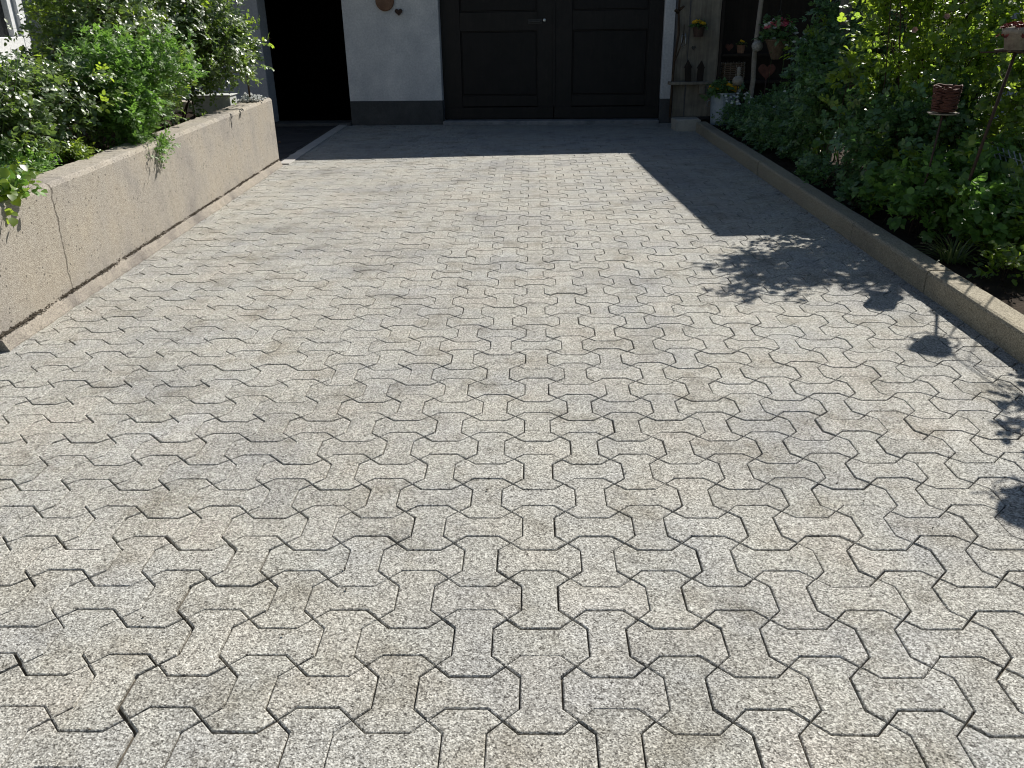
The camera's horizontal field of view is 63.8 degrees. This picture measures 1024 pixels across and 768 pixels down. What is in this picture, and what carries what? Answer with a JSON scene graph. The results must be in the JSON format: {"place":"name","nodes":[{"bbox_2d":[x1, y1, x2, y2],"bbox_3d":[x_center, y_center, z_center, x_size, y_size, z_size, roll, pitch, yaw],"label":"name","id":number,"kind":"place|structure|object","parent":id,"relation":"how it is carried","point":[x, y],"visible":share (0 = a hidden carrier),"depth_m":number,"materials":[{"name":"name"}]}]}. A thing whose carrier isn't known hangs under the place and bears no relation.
{"place":"outdoors","nodes":[
{"label":"outdoors","id":0,"kind":"place"},
{"bbox_2d":[0,0,30,68],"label":"neighbour house","id":1,"kind":"structure","parent":0,"point":[9,10],"depth_m":6.95,"materials":[{"name":"tile"}]},
{"bbox_2d":[0,0,30,66],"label":"window","id":2,"kind":"structure","parent":1,"relation":"in","point":[9,9],"depth_m":6.95,"materials":[{"name":"white paint"}]},
{"bbox_2d":[275,126,335,160],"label":"slab path","id":3,"kind":"structure","parent":0,"point":[299,138],"depth_m":9.81,"materials":[{"name":"grey concrete"}]},
{"bbox_2d":[21,0,942,126],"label":"house","id":4,"kind":"structure","parent":0,"point":[445,62],"depth_m":10.43,"materials":[{"name":"paint"}]},
{"bbox_2d":[375,0,393,10],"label":"wall plate","id":5,"kind":"object","parent":4,"relation":"attached to","point":[384,5],"depth_m":10.09,"materials":[{"name":"wood"}]},
{"bbox_2d":[395,9,401,15],"bbox_3d":[-1.393,-4.567,10.119,0.095,0.086,0.020,0,24,1],"label":"hanging heart","id":6,"kind":"object","parent":4,"relation":"attached to","point":[398,12],"visible":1,"depth_m":10.11,"materials":[{"name":"brown metal"}]},
{"bbox_2d":[440,0,553,118],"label":"garage door leaf","id":7,"kind":"structure","parent":4,"relation":"in","point":[500,60],"depth_m":10.39,"materials":[{"name":"paint"}]},
{"bbox_2d":[554,0,663,117],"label":"garage door leaf","id":8,"kind":"structure","parent":4,"relation":"in","point":[611,67],"depth_m":10.29,"materials":[{"name":"paint"}]},
{"bbox_2d":[0,123,1023,767],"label":"paved driveway","id":9,"kind":"structure","parent":0,"point":[194,403],"depth_m":2.44,"materials":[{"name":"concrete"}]},
{"bbox_2d":[0,159,278,348],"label":"loose grit","id":10,"kind":"object","parent":9,"relation":"on","point":[4,333],"visible":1,"depth_m":4.45,"materials":[{"name":"grey gravel"}]},
{"bbox_2d":[47,138,1021,729],"bbox_3d":[0.047,-0.998,5.329,3.965,0.009,8.791,0,24,1],"label":"scattered grit","id":11,"kind":"object","parent":9,"relation":"on","point":[559,272],"visible":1,"depth_m":3.20,"materials":[{"name":"grey gravel"}]},
{"bbox_2d":[671,116,700,130],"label":"stone block","id":12,"kind":"structure","parent":9,"relation":"on","point":[683,123],"depth_m":9.65,"materials":[{"name":"grey stone"}]},
{"bbox_2d":[701,119,1023,314],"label":"garden soil","id":13,"kind":"structure","parent":0,"point":[993,288],"depth_m":4.58,"materials":[{"name":"brown soil"}]},
{"bbox_2d":[700,77,744,124],"bbox_3d":[2.421,-3.243,9.415,0.529,0.517,0.493,13,27,28],"label":"zinc bucket","id":14,"kind":"object","parent":13,"relation":"on","point":[717,90],"visible":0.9,"depth_m":9.31,"materials":[{"name":"metal"}]},
{"bbox_2d":[732,67,743,103],"bbox_3d":[2.522,-3.225,9.246,0.120,0.640,0.121,-8,25,-16],"label":"garden figurine","id":15,"kind":"object","parent":13,"relation":"on","point":[737,80],"visible":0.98,"depth_m":9.13,"materials":[{"name":"grey ceramic"}]},
{"bbox_2d":[723,92,765,126],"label":"white daisies","id":16,"kind":"object","parent":13,"relation":"on","point":[737,96],"visible":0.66,"depth_m":8.89,"materials":[{"name":"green plant"}]},
{"bbox_2d":[711,82,794,140],"bbox_3d":[2.727,-2.815,8.631,1.088,0.597,1.851,0,24,1],"label":"shade perennial","id":17,"kind":"object","parent":13,"relation":"on","point":[732,119],"visible":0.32,"depth_m":8.61,"materials":[{"name":"green plant"}]},
{"bbox_2d":[768,27,805,91],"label":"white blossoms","id":18,"kind":"object","parent":17,"relation":"on","point":[795,33],"visible":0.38,"depth_m":8.70,"materials":[{"name":"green plant"}]},
{"bbox_2d":[747,0,763,103],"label":"driftwood post","id":19,"kind":"object","parent":13,"relation":"on","point":[754,55],"visible":0.52,"depth_m":9.07,"materials":[{"name":"grey wood"}]},
{"bbox_2d":[752,40,762,51],"bbox_3d":[2.678,-3.689,8.979,0.121,0.120,0.120,0,24,1],"label":"mosaic ball","id":20,"kind":"object","parent":19,"relation":"attached to","point":[757,46],"visible":0.94,"depth_m":8.94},
{"bbox_2d":[758,64,775,94],"bbox_3d":[2.778,-3.168,9.071,0.190,0.671,0.017,0,24,1],"label":"rusty heart","id":21,"kind":"object","parent":13,"relation":"on","point":[764,70],"visible":0.93,"depth_m":8.95,"materials":[{"name":"red metal"}]},
{"bbox_2d":[740,87,835,162],"bbox_3d":[2.668,-2.344,7.610,1.006,0.747,1.837,0,24,1],"label":"shade perennial","id":22,"kind":"object","parent":13,"relation":"on","point":[770,134],"visible":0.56,"depth_m":7.41,"materials":[{"name":"green plant"}]},
{"bbox_2d":[668,0,969,160],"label":"wooden shed","id":23,"kind":"structure","parent":13,"relation":"on","point":[729,22],"depth_m":9.68,"materials":[{"name":"brown wood"}]},
{"bbox_2d":[669,0,684,116],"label":"climbing vine","id":24,"kind":"object","parent":23,"relation":"attached to","point":[678,10],"visible":1,"depth_m":9.49,"materials":[{"name":"brown plant"}]},
{"bbox_2d":[684,60,691,80],"bbox_3d":[2.044,-3.641,9.559,0.092,0.235,0.030,0,24,1],"label":"pointed ornament","id":25,"kind":"object","parent":23,"relation":"on","point":[687,66],"visible":1,"depth_m":9.55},
{"bbox_2d":[689,19,707,36],"bbox_3d":[2.120,-4.055,9.362,0.211,0.192,0.194,18,30,36],"label":"flower pot","id":26,"kind":"object","parent":23,"relation":"attached to","point":[698,30],"depth_m":9.33,"materials":[{"name":"ceramic"}]},
{"bbox_2d":[697,60,704,80],"bbox_3d":[2.192,-3.637,9.557,0.092,0.225,0.030,0,24,1],"label":"pointed ornament","id":27,"kind":"object","parent":23,"relation":"on","point":[700,71],"visible":1,"depth_m":9.55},
{"bbox_2d":[725,44,733,50],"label":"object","id":28,"kind":"object","parent":23,"relation":"on","point":[728,47],"visible":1,"depth_m":9.56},
{"bbox_2d":[720,62,745,80],"bbox_3d":[2.591,-3.693,9.714,0.318,0.200,0.193,0,24,1],"label":"wicker basket","id":29,"kind":"object","parent":23,"relation":"on","point":[728,70],"visible":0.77,"depth_m":9.65,"materials":[{"name":"brown wicker"}]},
{"bbox_2d":[736,40,747,52],"bbox_3d":[2.676,-3.934,9.585,0.137,0.150,0.123,-23,32,-40],"label":"clay pot","id":30,"kind":"object","parent":23,"relation":"on","point":[740,47],"visible":1,"depth_m":9.56,"materials":[{"name":"ceramic"}]},
{"bbox_2d":[752,0,798,59],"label":"flower basket","id":31,"kind":"object","parent":23,"relation":"hanging from","point":[770,31],"visible":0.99,"depth_m":8.70,"materials":[{"name":"wicker"}]},
{"bbox_2d":[793,150,889,202],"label":"loose weeds","id":32,"kind":"object","parent":13,"relation":"on","point":[809,165],"visible":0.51,"depth_m":6.10,"materials":[{"name":"green plant"}]},
{"bbox_2d":[825,48,885,185],"bbox_3d":[2.440,-1.907,5.918,0.435,0.954,0.342,4,25,12],"label":"young rose","id":33,"kind":"object","parent":13,"relation":"on","point":[847,72],"visible":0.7,"depth_m":5.75,"materials":[{"name":"green plant"}]},
{"bbox_2d":[834,173,878,211],"bbox_3d":[2.278,-1.213,5.401,0.321,0.322,0.400,0,24,1],"label":"weed tuft","id":34,"kind":"object","parent":13,"relation":"on","point":[853,182],"visible":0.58,"depth_m":5.36,"materials":[{"name":"green plant"}]},
{"bbox_2d":[772,0,973,162],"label":"shade shrub","id":35,"kind":"object","parent":13,"relation":"on","point":[818,51],"visible":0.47,"depth_m":6.73,"materials":[{"name":"green plant"}]},
{"bbox_2d":[830,0,946,146],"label":"rose bush","id":36,"kind":"object","parent":13,"relation":"on","point":[880,5],"visible":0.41,"depth_m":5.38,"materials":[{"name":"green plant"}]},
{"bbox_2d":[811,62,1003,188],"bbox_3d":[2.588,-1.678,5.514,1.095,0.915,1.556,0,24,1],"label":"rose bush","id":37,"kind":"object","parent":13,"relation":"on","point":[882,127],"visible":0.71,"depth_m":5.19,"materials":[{"name":"green plant"}]},
{"bbox_2d":[837,0,1023,163],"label":"rose bush","id":38,"kind":"object","parent":13,"relation":"on","point":[923,54],"visible":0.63,"depth_m":5.22,"materials":[{"name":"green plant"}]},
{"bbox_2d":[907,83,962,235],"bbox_3d":[2.319,-1.213,4.530,0.160,0.824,0.159,0,24,1],"label":"rust basket","id":39,"kind":"object","parent":13,"relation":"on","point":[945,100],"visible":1,"depth_m":4.36,"materials":[{"name":"brown metal"}]},
{"bbox_2d":[851,129,1023,247],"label":"cranesbill clump","id":40,"kind":"object","parent":13,"relation":"on","point":[949,193],"visible":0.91,"depth_m":4.51,"materials":[{"name":"green plant"}]},
{"bbox_2d":[910,230,994,267],"bbox_3d":[2.262,-0.690,4.189,0.458,0.147,0.424,0,24,1],"label":"grass tuft","id":41,"kind":"object","parent":13,"relation":"on","point":[949,253],"visible":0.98,"depth_m":4.21,"materials":[{"name":"green plant"}]},
{"bbox_2d":[945,19,1023,246],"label":"bird feeder","id":42,"kind":"object","parent":13,"relation":"on","point":[1013,36],"visible":1,"depth_m":4.05,"materials":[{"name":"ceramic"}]},
{"bbox_2d":[954,0,1023,167],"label":"rose bush","id":43,"kind":"object","parent":13,"relation":"on","point":[983,105],"visible":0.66,"depth_m":4.72,"materials":[{"name":"green plant"}]},
{"bbox_2d":[959,167,1023,268],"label":"parsley clump","id":44,"kind":"object","parent":13,"relation":"on","point":[1017,225],"visible":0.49,"depth_m":4.12,"materials":[{"name":"green plant"}]},
{"bbox_2d":[966,237,1023,285],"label":"seedling","id":45,"kind":"object","parent":13,"relation":"on","point":[1008,259],"visible":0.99,"depth_m":3.90,"materials":[{"name":"green plant"}]},
{"bbox_2d":[968,225,1023,266],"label":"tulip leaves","id":46,"kind":"object","parent":13,"relation":"on","point":[993,245],"visible":0.24,"depth_m":4.09,"materials":[{"name":"green plant"}]},
{"bbox_2d":[992,145,1023,172],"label":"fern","id":47,"kind":"object","parent":13,"relation":"on","point":[1015,159],"visible":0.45,"depth_m":4.37,"materials":[{"name":"green plant"}]},
{"label":"ground","id":48,"kind":"structure","parent":0,"visible":0},
{"bbox_2d":[0,98,282,351],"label":"planter","id":49,"kind":"object","parent":48,"relation":"on","point":[85,219],"visible":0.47,"depth_m":4.58,"materials":[{"name":"concrete"}]},
{"bbox_2d":[0,164,47,226],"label":"creeping strawberry","id":50,"kind":"object","parent":49,"relation":"on","point":[12,183],"visible":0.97,"depth_m":3.60,"materials":[{"name":"green plant"}]},
{"bbox_2d":[0,133,62,178],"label":"ground cover","id":51,"kind":"object","parent":49,"relation":"on","point":[40,163],"visible":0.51,"depth_m":4.21,"materials":[{"name":"green plant"}]},
{"bbox_2d":[0,44,135,163],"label":"rose bush","id":52,"kind":"object","parent":49,"relation":"on","point":[28,114],"visible":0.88,"depth_m":4.54,"materials":[{"name":"green plant"}]},
{"bbox_2d":[52,136,102,167],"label":"herb clump","id":53,"kind":"object","parent":49,"relation":"on","point":[75,151],"visible":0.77,"depth_m":4.56,"materials":[{"name":"green plant"}]},
{"bbox_2d":[1,0,197,144],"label":"rose bush","id":54,"kind":"object","parent":49,"relation":"on","point":[55,21],"visible":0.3,"depth_m":5.41,"materials":[{"name":"green plant"}]},
{"bbox_2d":[44,18,209,153],"bbox_3d":[-2.443,-1.905,5.262,0.823,0.796,1.018,4,25,11],"label":"feathery plant","id":55,"kind":"object","parent":49,"relation":"on","point":[125,59],"visible":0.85,"depth_m":5.11,"materials":[{"name":"green plant"}]},
{"bbox_2d":[107,116,180,168],"bbox_3d":[-2.254,-1.496,5.123,0.474,0.341,0.474,10,26,22],"label":"trailing herb","id":56,"kind":"object","parent":49,"relation":"on","point":[164,142],"visible":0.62,"depth_m":5.06,"materials":[{"name":"green plant"}]},
{"bbox_2d":[17,0,273,132],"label":"rose bush","id":57,"kind":"object","parent":49,"relation":"on","point":[213,38],"visible":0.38,"depth_m":6.49,"materials":[{"name":"green plant"}]},
{"bbox_2d":[192,93,236,114],"bbox_3d":[-2.589,-2.446,7.195,0.340,0.165,0.200,0,24,1],"label":"white trough","id":58,"kind":"object","parent":49,"relation":"on","point":[223,102],"visible":0.39,"depth_m":7.11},
{"bbox_2d":[246,76,250,101],"bbox_3d":[-2.307,-2.601,7.207,0.021,0.370,0.017,0,24,1],"label":"wooden stake","id":59,"kind":"object","parent":49,"relation":"on","point":[248,88],"visible":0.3,"depth_m":7.21,"materials":[{"name":"brown wood"}]},
{"bbox_2d":[237,92,266,102],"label":"pale stones","id":60,"kind":"object","parent":49,"relation":"on","point":[245,98],"visible":0.96,"depth_m":7.26,"materials":[{"name":"white stone"}]},
{"bbox_2d":[281,125,346,164],"bbox_3d":[-2.194,-2.720,9.326,0.113,0.073,3.134,-1,24,0],"label":"edging strip","id":61,"kind":"object","parent":48,"relation":"on","point":[290,159],"visible":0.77,"depth_m":8.97,"materials":[{"name":"stone"}]},
{"bbox_2d":[696,121,1023,363],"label":"kerb","id":62,"kind":"structure","parent":48,"relation":"on","point":[996,321],"depth_m":4.34,"materials":[{"name":"concrete"}]},
{"bbox_2d":[943,2,1023,122],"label":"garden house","id":63,"kind":"structure","parent":48,"relation":"on","point":[1014,16],"depth_m":9.08,"materials":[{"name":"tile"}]},
{"bbox_2d":[943,2,1003,103],"bbox_3d":[5.067,-4.085,8.992,0.530,2.700,0.250,0,24,1],"label":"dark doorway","id":64,"kind":"structure","parent":63,"relation":"in","point":[977,102],"depth_m":9.03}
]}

